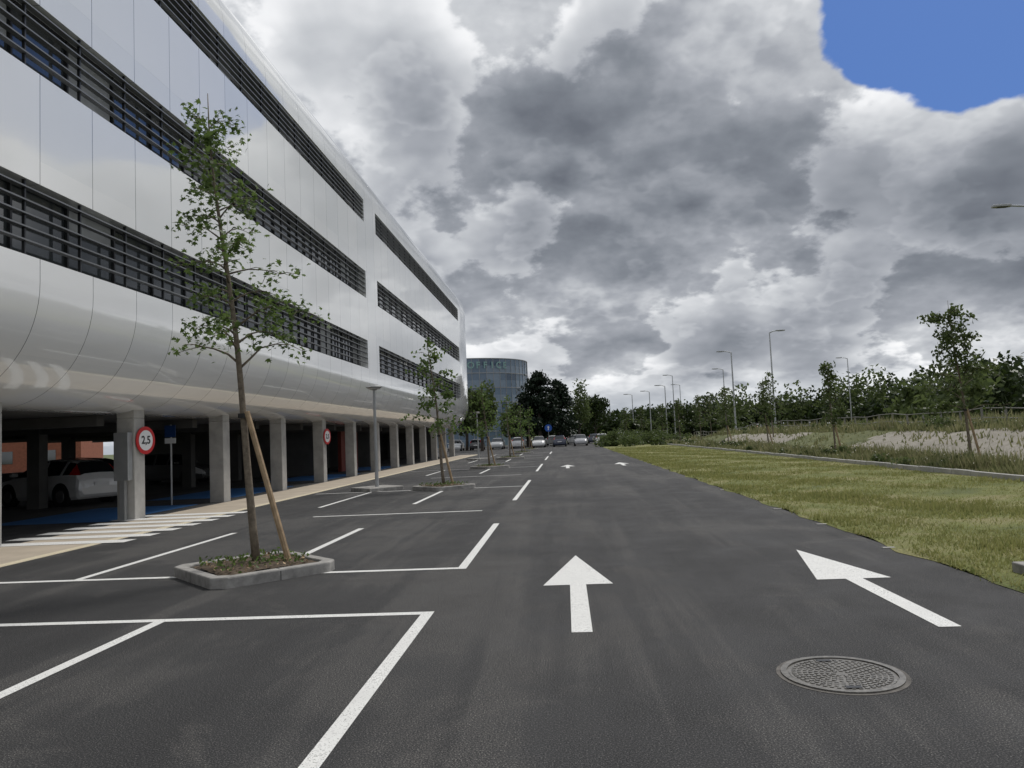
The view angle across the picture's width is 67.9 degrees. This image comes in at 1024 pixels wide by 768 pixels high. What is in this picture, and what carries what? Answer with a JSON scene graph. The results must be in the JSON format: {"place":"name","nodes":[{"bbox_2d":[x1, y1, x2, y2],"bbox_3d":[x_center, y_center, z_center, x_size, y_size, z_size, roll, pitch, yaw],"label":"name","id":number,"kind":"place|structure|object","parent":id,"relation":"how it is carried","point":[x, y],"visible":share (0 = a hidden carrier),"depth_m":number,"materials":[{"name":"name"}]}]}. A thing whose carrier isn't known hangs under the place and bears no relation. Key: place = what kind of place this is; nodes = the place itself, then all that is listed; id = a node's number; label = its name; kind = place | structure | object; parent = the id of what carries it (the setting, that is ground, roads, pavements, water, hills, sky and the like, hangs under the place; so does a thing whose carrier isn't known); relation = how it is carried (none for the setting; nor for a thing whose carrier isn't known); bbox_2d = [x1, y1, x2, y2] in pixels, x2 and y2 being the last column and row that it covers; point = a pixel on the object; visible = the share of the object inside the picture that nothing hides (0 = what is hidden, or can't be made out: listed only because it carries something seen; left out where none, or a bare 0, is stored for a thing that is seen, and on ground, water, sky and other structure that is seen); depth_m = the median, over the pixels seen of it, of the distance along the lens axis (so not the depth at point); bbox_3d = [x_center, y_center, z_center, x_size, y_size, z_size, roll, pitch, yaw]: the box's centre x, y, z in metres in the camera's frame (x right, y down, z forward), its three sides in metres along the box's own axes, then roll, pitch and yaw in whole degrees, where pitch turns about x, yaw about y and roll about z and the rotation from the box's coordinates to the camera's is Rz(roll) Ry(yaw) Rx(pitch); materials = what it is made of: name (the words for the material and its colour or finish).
{"place":"outdoors","nodes":[
{"label":"outdoors","id":0,"kind":"place"},
{"bbox_2d":[1,0,457,397],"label":"window frames","id":1,"kind":"structure","parent":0,"point":[66,90],"depth_m":19.00,"materials":[{"name":"black metal"}]},
{"bbox_2d":[0,454,476,563],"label":"pavement","id":2,"kind":"structure","parent":0,"point":[8,554],"depth_m":19.35,"materials":[{"name":"beige concrete"}]},
{"bbox_2d":[0,428,1023,767],"bbox_3d":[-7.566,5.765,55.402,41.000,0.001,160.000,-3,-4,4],"label":"asphalt road","id":3,"kind":"structure","parent":0,"point":[712,608],"depth_m":6.04,"materials":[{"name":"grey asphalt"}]},
{"bbox_2d":[2,441,102,472],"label":"walls","id":4,"kind":"structure","parent":3,"relation":"on","point":[87,449],"depth_m":80.08,"materials":[{"name":"brick"}]},
{"bbox_2d":[2,450,55,464],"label":"windows","id":5,"kind":"structure","parent":4,"relation":"attached to","point":[7,457],"depth_m":79.61,"materials":[{"name":"grey glass"}]},
{"bbox_2d":[2,459,116,506],"bbox_3d":[-15.097,3.274,25.347,4.125,1.540,2.160,-4,-4,24],"label":"parked car","id":6,"kind":"object","parent":3,"relation":"on","point":[70,481],"visible":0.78,"depth_m":24.41,"materials":[{"name":"paint"}]},
{"bbox_2d":[70,458,113,466],"bbox_3d":[-18.723,3.905,32.193,4.125,1.540,2.160,-3,-4,6],"label":"parked car","id":7,"kind":"object","parent":3,"relation":"on","point":[110,461],"visible":0.04,"depth_m":32.06,"materials":[{"name":"paint"}]},
{"bbox_2d":[0,511,246,546],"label":"crosswalk","id":8,"kind":"structure","parent":3,"relation":"on","point":[77,537],"depth_m":15.72,"materials":[{"name":"white paint"}]},
{"bbox_2d":[165,425,175,504],"bbox_3d":[-10.249,2.428,22.851,0.340,2.400,0.075,-3,-4,4],"label":"parking sign","id":9,"kind":"object","parent":3,"relation":"on","point":[170,431],"visible":0.96,"depth_m":22.86,"materials":[{"name":"metal"}]},
{"bbox_2d":[145,454,209,483],"bbox_3d":[-16.870,4.196,37.570,4.125,1.540,2.160,-3,-4,4],"label":"parked car","id":10,"kind":"object","parent":3,"relation":"on","point":[157,468],"visible":0.49,"depth_m":36.76,"materials":[{"name":"paint"}]},
{"bbox_2d":[1,466,390,525],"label":"blue floor marking","id":11,"kind":"object","parent":3,"relation":"on","point":[100,515],"visible":0.58,"depth_m":21.30,"materials":[{"name":"paint"}]},
{"bbox_2d":[27,429,389,509],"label":"columns","id":12,"kind":"structure","parent":3,"relation":"on","point":[37,470],"depth_m":33.05,"materials":[{"name":"concrete"}]},
{"bbox_2d":[2,431,430,482],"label":"car park walls","id":13,"kind":"structure","parent":3,"relation":"on","point":[299,453],"depth_m":40.56,"materials":[{"name":"black concrete"}]},
{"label":"rear walls","id":14,"kind":"object","parent":13,"relation":"on","visible":0},
{"bbox_2d":[0,0,467,428],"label":"facade panels","id":15,"kind":"object","parent":14,"relation":"attached to","point":[72,341],"visible":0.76,"depth_m":18.58,"materials":[{"name":"white metal"}]},
{"bbox_2d":[0,0,460,398],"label":"window reveals","id":16,"kind":"structure","parent":15,"relation":"attached to","point":[18,177],"depth_m":19.70,"materials":[{"name":"black metal"}]},
{"bbox_2d":[0,0,456,397],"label":"windows","id":17,"kind":"structure","parent":16,"relation":"attached to","point":[47,255],"depth_m":16.89,"materials":[{"name":"black glass"}]},
{"bbox_2d":[0,0,460,396],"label":"louvres","id":18,"kind":"object","parent":16,"relation":"attached to","point":[287,134],"visible":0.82,"depth_m":19.34,"materials":[{"name":"metal"}]},
{"bbox_2d":[0,402,454,545],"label":"columns","id":19,"kind":"structure","parent":3,"relation":"on","point":[132,421],"depth_m":27.88,"materials":[{"name":"concrete"}]},
{"bbox_2d":[114,432,132,520],"bbox_3d":[-9.332,2.220,18.247,0.360,2.100,0.200,-3,-4,4],"label":"meter box","id":20,"kind":"object","parent":19,"relation":"attached to","point":[123,464],"visible":1,"depth_m":18.18,"materials":[{"name":"metal"}]},
{"bbox_2d":[136,427,154,453],"bbox_3d":[-9.092,1.392,18.753,0.149,0.680,0.680,-3,-4,12],"label":"height limit sign","id":21,"kind":"object","parent":19,"relation":"attached to","point":[145,440],"visible":1,"depth_m":18.71,"materials":[{"name":"metal"}]},
{"bbox_2d":[1,410,429,442],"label":"car park ceiling","id":22,"kind":"object","parent":19,"relation":"on","point":[57,427],"visible":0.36,"depth_m":23.61,"materials":[{"name":"black concrete"}]},
{"bbox_2d":[323,429,330,443],"bbox_3d":[-8.094,2.288,33.071,0.149,0.680,0.680,-3,-4,12],"label":"height limit sign","id":23,"kind":"object","parent":19,"relation":"attached to","point":[327,436],"visible":1,"depth_m":33.03,"materials":[{"name":"metal"}]},
{"bbox_2d":[0,454,477,566],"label":"tactile strip","id":24,"kind":"object","parent":3,"relation":"on","point":[45,555],"visible":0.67,"depth_m":15.38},
{"bbox_2d":[174,547,334,588],"bbox_3d":[-3.303,2.302,9.743,1.588,0.280,1.588,1,-5,-41],"label":"tree island kerb","id":25,"kind":"object","parent":3,"relation":"on","point":[233,572],"visible":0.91,"depth_m":9.35,"materials":[{"name":"grey concrete"}]},
{"bbox_2d":[158,93,331,560],"bbox_3d":[-3.561,-0.794,10.074,1.950,6.361,1.711,0,-5,-36],"label":"young tree","id":26,"kind":"object","parent":25,"relation":"in","point":[208,137],"visible":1,"depth_m":9.95,"materials":[{"name":"green plant"}]},
{"bbox_2d":[0,452,551,767],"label":"parking lines","id":27,"kind":"object","parent":3,"relation":"on","point":[319,753],"visible":0.85,"depth_m":6.52,"materials":[{"name":"white paint"}]},
{"bbox_2d":[337,431,357,471],"bbox_3d":[-9.894,3.930,45.891,0.200,2.550,3.500,-3,-4,4],"label":"red partition","id":28,"kind":"object","parent":3,"relation":"on","point":[341,454],"visible":0.29,"depth_m":44.29,"materials":[{"name":"red paint"}]},
{"bbox_2d":[351,385,402,491],"bbox_3d":[-4.582,1.823,25.516,1.273,3.520,1.273,1,-5,-41],"label":"path lamp","id":29,"kind":"object","parent":3,"relation":"on","point":[377,487],"visible":0.98,"depth_m":25.40,"materials":[{"name":"metal"}]},
{"bbox_2d":[412,480,475,490],"bbox_3d":[-2.211,3.287,24.651,1.588,0.276,1.588,1,-5,-41],"label":"tree island kerb","id":30,"kind":"object","parent":3,"relation":"on","point":[440,486],"visible":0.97,"depth_m":24.23,"materials":[{"name":"grey concrete"}]},
{"bbox_2d":[399,337,474,485],"bbox_3d":[-2.510,0.832,24.840,2.011,5.059,1.905,-6,-5,37],"label":"young tree","id":31,"kind":"object","parent":30,"relation":"in","point":[447,393],"visible":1,"depth_m":24.82,"materials":[{"name":"green plant"}]},
{"bbox_2d":[447,440,464,450],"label":"parked car","id":32,"kind":"object","parent":3,"relation":"on","point":[459,445],"visible":0.62,"depth_m":100.28,"materials":[{"name":"paint"}]},
{"bbox_2d":[454,388,480,450],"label":"tree","id":33,"kind":"object","parent":3,"relation":"on","point":[466,424],"visible":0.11,"depth_m":100.25,"materials":[{"name":"green plant"}]},
{"bbox_2d":[469,439,485,450],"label":"parked car","id":34,"kind":"object","parent":3,"relation":"on","point":[473,444],"visible":0.77,"depth_m":99.67,"materials":[{"name":"paint"}]},
{"bbox_2d":[467,412,490,460],"bbox_3d":[-2.495,3.796,55.378,1.273,3.520,1.273,1,-5,-41],"label":"path lamp","id":35,"kind":"object","parent":3,"relation":"on","point":[474,459],"visible":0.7,"depth_m":55.25,"materials":[{"name":"grey metal"}]},
{"bbox_2d":[437,358,526,447],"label":"round glass building","id":36,"kind":"structure","parent":3,"relation":"on","point":[504,377],"depth_m":142.57,"materials":[{"name":"glass"}]},
{"bbox_2d":[437,358,527,448],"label":"mullions","id":37,"kind":"object","parent":36,"relation":"attached to","point":[500,387],"visible":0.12,"depth_m":143.20,"materials":[{"name":"grey paint"}]},
{"bbox_2d":[466,379,498,450],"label":"tree","id":38,"kind":"object","parent":3,"relation":"on","point":[474,406],"visible":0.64,"depth_m":90.80,"materials":[{"name":"green plant"}]},
{"bbox_2d":[470,463,508,468],"bbox_3d":[-1.168,4.272,39.582,1.588,0.279,1.588,1,-5,-41],"label":"tree island kerb","id":39,"kind":"object","parent":3,"relation":"on","point":[490,466],"visible":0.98,"depth_m":39.17,"materials":[{"name":"grey concrete"}]},
{"bbox_2d":[466,382,505,464],"bbox_3d":[-1.421,2.024,39.865,2.126,4.659,2.083,0,-4,-27],"label":"young tree","id":40,"kind":"object","parent":39,"relation":"in","point":[485,405],"visible":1,"depth_m":39.77,"materials":[{"name":"green plant"}]},
{"bbox_2d":[491,438,504,448],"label":"parked car","id":41,"kind":"object","parent":3,"relation":"on","point":[497,442],"visible":0.82,"depth_m":99.28,"materials":[{"name":"paint"}]},
{"bbox_2d":[496,455,524,459],"bbox_3d":[-0.124,5.261,54.513,1.588,0.275,1.588,1,-5,-41],"label":"tree island kerb","id":42,"kind":"object","parent":3,"relation":"on","point":[508,457],"visible":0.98,"depth_m":54.06,"materials":[{"name":"grey concrete"}]},
{"bbox_2d":[492,395,522,456],"bbox_3d":[-0.224,2.954,54.815,2.113,4.758,1.609,-4,-4,24],"label":"young tree","id":43,"kind":"object","parent":42,"relation":"in","point":[507,422],"visible":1,"depth_m":54.61,"materials":[{"name":"green plant"}]},
{"bbox_2d":[497,401,527,437],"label":"tree","id":44,"kind":"object","parent":3,"relation":"on","point":[511,418],"visible":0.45,"depth_m":111.75,"materials":[{"name":"green plant"}]},
{"bbox_2d":[511,437,526,448],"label":"parked car","id":45,"kind":"object","parent":3,"relation":"on","point":[516,441],"visible":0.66,"depth_m":99.21,"materials":[{"name":"paint"}]},
{"bbox_2d":[511,451,532,453],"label":"kerb","id":46,"kind":"object","parent":3,"relation":"on","point":[521,452],"visible":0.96,"depth_m":68.91,"materials":[{"name":"grey concrete"}]},
{"bbox_2d":[510,405,530,451],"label":"young tree","id":47,"kind":"object","parent":46,"relation":"on","point":[520,419],"visible":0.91,"depth_m":69.67,"materials":[{"name":"green plant"}]},
{"bbox_2d":[502,391,550,446],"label":"tree","id":48,"kind":"object","parent":3,"relation":"on","point":[527,437],"visible":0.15,"depth_m":113.49,"materials":[{"name":"green plant"}]},
{"bbox_2d":[531,436,546,447],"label":"parked car","id":49,"kind":"object","parent":3,"relation":"on","point":[538,440],"visible":0.94,"depth_m":99.11,"materials":[{"name":"paint"}]},
{"bbox_2d":[514,369,571,435],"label":"pine tree","id":50,"kind":"object","parent":3,"relation":"on","point":[539,399],"visible":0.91,"depth_m":109.28,"materials":[{"name":"green plant"}]},
{"bbox_2d":[545,424,551,448],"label":"round blue sign","id":51,"kind":"object","parent":3,"relation":"on","point":[548,427],"visible":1,"depth_m":87.72,"materials":[{"name":"metal"}]},
{"bbox_2d":[546,435,555,444],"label":"parked car","id":52,"kind":"object","parent":3,"relation":"on","point":[549,440],"visible":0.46,"depth_m":116.64,"materials":[{"name":"paint"}]},
{"bbox_2d":[535,379,580,437],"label":"tree","id":53,"kind":"object","parent":3,"relation":"on","point":[559,388],"visible":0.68,"depth_m":111.77,"materials":[{"name":"green plant"}]},
{"bbox_2d":[553,435,567,446],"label":"parked car","id":54,"kind":"object","parent":3,"relation":"on","point":[559,439],"visible":0.99,"depth_m":98.62,"materials":[{"name":"paint"}]},
{"bbox_2d":[566,434,575,444],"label":"parked car","id":55,"kind":"object","parent":3,"relation":"on","point":[570,440],"visible":0.43,"depth_m":116.41,"materials":[{"name":"paint"}]},
{"bbox_2d":[543,555,611,631],"bbox_3d":[0.701,2.128,8.068,0.740,0.001,3.900,-3,-4,4],"label":"road arrow","id":56,"kind":"object","parent":3,"relation":"on","point":[576,573],"visible":1,"depth_m":8.12,"materials":[{"name":"white paint"}]},
{"bbox_2d":[565,378,592,433],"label":"tree","id":57,"kind":"object","parent":3,"relation":"on","point":[581,409],"visible":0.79,"depth_m":129.63,"materials":[{"name":"green plant"}]},
{"bbox_2d":[572,434,588,445],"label":"parked car","id":58,"kind":"object","parent":3,"relation":"on","point":[580,438],"visible":0.98,"depth_m":98.54,"materials":[{"name":"paint"}]},
{"bbox_2d":[587,434,596,443],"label":"parked car","id":59,"kind":"object","parent":3,"relation":"on","point":[591,438],"visible":0.55,"depth_m":116.25,"materials":[{"name":"paint"}]},
{"bbox_2d":[576,394,609,433],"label":"tree","id":60,"kind":"object","parent":3,"relation":"on","point":[598,406],"visible":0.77,"depth_m":138.49,"materials":[{"name":"green plant"}]},
{"bbox_2d":[593,433,604,444],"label":"parked car","id":61,"kind":"object","parent":3,"relation":"on","point":[599,434],"visible":0.29,"depth_m":98.90,"materials":[{"name":"paint"}]},
{"bbox_2d":[593,426,691,446],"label":"shrubs","id":62,"kind":"object","parent":3,"relation":"on","point":[634,437],"visible":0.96,"depth_m":85.41,"materials":[{"name":"green plant"}]},
{"bbox_2d":[531,395,986,442],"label":"woodland understorey","id":63,"kind":"object","parent":3,"relation":"on","point":[618,412],"visible":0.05,"depth_m":162.14,"materials":[{"name":"green plant"}]},
{"bbox_2d":[549,350,1023,437],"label":"distant trees","id":64,"kind":"object","parent":3,"relation":"on","point":[1012,389],"visible":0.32,"depth_m":120.14,"materials":[{"name":"green plant"}]},
{"bbox_2d":[720,489,894,548],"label":"bay marker stones","id":65,"kind":"object","parent":3,"relation":"on","point":[826,524],"visible":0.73,"depth_m":11.98,"materials":[{"name":"concrete"}]},
{"bbox_2d":[644,363,1003,432],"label":"distant light trees","id":66,"kind":"object","parent":3,"relation":"on","point":[916,401],"visible":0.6,"depth_m":121.12,"materials":[{"name":"green plant"}]},
{"bbox_2d":[658,443,1023,480],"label":"verge kerb","id":67,"kind":"structure","parent":3,"relation":"on","point":[955,471],"depth_m":24.43,"materials":[{"name":"concrete"}]},
{"bbox_2d":[776,656,911,695],"bbox_3d":[2.097,1.842,4.835,0.790,0.012,0.790,-3,-4,4],"label":"manhole cover","id":68,"kind":"object","parent":3,"relation":"on","point":[843,675],"visible":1,"depth_m":4.78,"materials":[{"name":"metal"}]},
{"bbox_2d":[694,407,1023,436],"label":"rail fence","id":69,"kind":"object","parent":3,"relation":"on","point":[908,422],"visible":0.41,"depth_m":45.35,"materials":[{"name":"metal"}]},
{"bbox_2d":[797,550,959,626],"bbox_3d":[3.493,1.985,7.762,0.740,0.001,3.900,-3,-4,4],"label":"road arrow","id":70,"kind":"object","parent":3,"relation":"on","point":[821,567],"visible":1,"depth_m":7.81,"materials":[{"name":"white paint"}]},
{"bbox_2d":[1012,561,1023,573],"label":"edge kerb","id":71,"kind":"structure","parent":3,"relation":"on","point":[1018,567],"depth_m":7.56,"materials":[{"name":"concrete"}]},
{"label":"tree island kerb","id":72,"kind":"object","parent":3,"relation":"on","visible":0},
{"bbox_2d":[518,407,538,447],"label":"young tree","id":73,"kind":"object","parent":72,"relation":"on","point":[530,419],"visible":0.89,"depth_m":84.51,"materials":[{"name":"green plant"}]},
{"bbox_2d":[103,0,1023,454],"label":"sky","id":74,"kind":"structure","parent":0,"point":[618,196],"materials":[{"name":"grey"}]},
{"bbox_2d":[592,443,1023,592],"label":"lawn","id":75,"kind":"structure","parent":0,"point":[947,492],"depth_m":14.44,"materials":[{"name":"green plant"}]},
{"bbox_2d":[619,407,633,430],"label":"young tree","id":76,"kind":"object","parent":75,"relation":"on","point":[625,420],"visible":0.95,"depth_m":110.84,"materials":[{"name":"green plant"}]},
{"bbox_2d":[632,406,649,431],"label":"young tree","id":77,"kind":"object","parent":75,"relation":"on","point":[641,414],"visible":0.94,"depth_m":102.88,"materials":[{"name":"green plant"}]},
{"bbox_2d":[683,421,1023,459],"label":"verge terrain","id":78,"kind":"structure","parent":0,"point":[893,439],"depth_m":35.08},
{"bbox_2d":[640,391,651,428],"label":"street lamp","id":79,"kind":"object","parent":78,"relation":"on","point":[650,408],"visible":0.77,"depth_m":123.68,"materials":[{"name":"metal"}]},
{"bbox_2d":[654,385,667,433],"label":"street lamp","id":80,"kind":"object","parent":78,"relation":"on","point":[665,403],"visible":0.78,"depth_m":109.73,"materials":[{"name":"metal"}]},
{"bbox_2d":[655,403,671,430],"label":"young tree","id":81,"kind":"object","parent":78,"relation":"on","point":[663,417],"visible":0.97,"depth_m":96.73,"materials":[{"name":"green plant"}]},
{"bbox_2d":[663,375,676,436],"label":"street lamp","id":82,"kind":"object","parent":78,"relation":"on","point":[673,401],"visible":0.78,"depth_m":117.58,"materials":[{"name":"metal"}]},
{"bbox_2d":[671,398,688,440],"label":"young tree","id":83,"kind":"object","parent":78,"relation":"on","point":[676,409],"visible":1,"depth_m":84.73,"materials":[{"name":"green plant"}]},
{"bbox_2d":[690,395,710,439],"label":"young tree","id":84,"kind":"object","parent":78,"relation":"on","point":[697,415],"visible":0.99,"depth_m":72.78,"materials":[{"name":"green plant"}]},
{"bbox_2d":[700,392,719,436],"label":"young tree","id":85,"kind":"object","parent":78,"relation":"on","point":[709,409],"visible":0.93,"depth_m":88.50,"materials":[{"name":"green plant"}]},
{"bbox_2d":[714,387,737,441],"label":"young tree","id":86,"kind":"object","parent":78,"relation":"on","point":[724,404],"visible":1,"depth_m":60.83,"materials":[{"name":"green plant"}]},
{"bbox_2d":[716,351,736,429],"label":"street lamp","id":87,"kind":"object","parent":78,"relation":"on","point":[732,387],"visible":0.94,"depth_m":83.58,"materials":[{"name":"metal"}]},
{"bbox_2d":[748,378,780,443],"bbox_3d":[16.199,1.896,48.874,1.564,4.660,1.748,-1,-4,-27],"label":"young tree","id":88,"kind":"object","parent":78,"relation":"on","point":[763,402],"visible":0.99,"depth_m":48.88,"materials":[{"name":"green plant"}]},
{"bbox_2d":[757,372,784,436],"bbox_3d":[20.072,1.505,59.027,1.954,5.201,2.139,-3,-4,4],"label":"young tree","id":89,"kind":"object","parent":78,"relation":"on","point":[769,374],"visible":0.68,"depth_m":58.77,"materials":[{"name":"green plant"}]},
{"bbox_2d":[769,329,784,426],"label":"street lamp","id":90,"kind":"object","parent":78,"relation":"on","point":[772,370],"visible":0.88,"depth_m":69.72,"materials":[{"name":"metal"}]},
{"bbox_2d":[813,361,846,448],"bbox_3d":[14.984,1.121,36.154,1.460,4.559,1.730,-6,-5,42],"label":"young tree","id":91,"kind":"object","parent":78,"relation":"on","point":[831,377],"visible":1,"depth_m":35.97,"materials":[{"name":"green plant"}]},
{"bbox_2d":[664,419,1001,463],"bbox_3d":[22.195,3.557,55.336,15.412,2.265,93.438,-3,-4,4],"label":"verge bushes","id":92,"kind":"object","parent":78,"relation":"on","point":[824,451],"visible":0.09,"depth_m":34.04,"materials":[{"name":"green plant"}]},
{"bbox_2d":[664,409,1023,474],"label":"wild grass","id":93,"kind":"structure","parent":78,"relation":"on","point":[983,462],"depth_m":33.55,"materials":[{"name":"green plant"}]},
{"bbox_2d":[836,357,851,420],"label":"street lamp","id":94,"kind":"object","parent":78,"relation":"on","point":[849,386],"visible":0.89,"depth_m":109.03,"materials":[{"name":"metal"}]},
{"bbox_2d":[673,416,1022,460],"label":"wild flowers","id":95,"kind":"object","parent":78,"relation":"on","point":[842,446],"visible":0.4,"depth_m":36.82,"materials":[{"name":"white plant"}]},
{"bbox_2d":[917,300,1015,455],"bbox_3d":[14.687,-0.080,24.598,2.652,5.359,2.791,-3,-4,4],"label":"young tree","id":96,"kind":"object","parent":78,"relation":"on","point":[947,336],"visible":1,"depth_m":24.52,"materials":[{"name":"green plant"}]},
{"bbox_2d":[991,204,1023,208],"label":"street lamp","id":97,"kind":"object","parent":78,"relation":"on","point":[1001,206],"visible":1,"depth_m":33.86,"materials":[{"name":"metal"}]}
]}

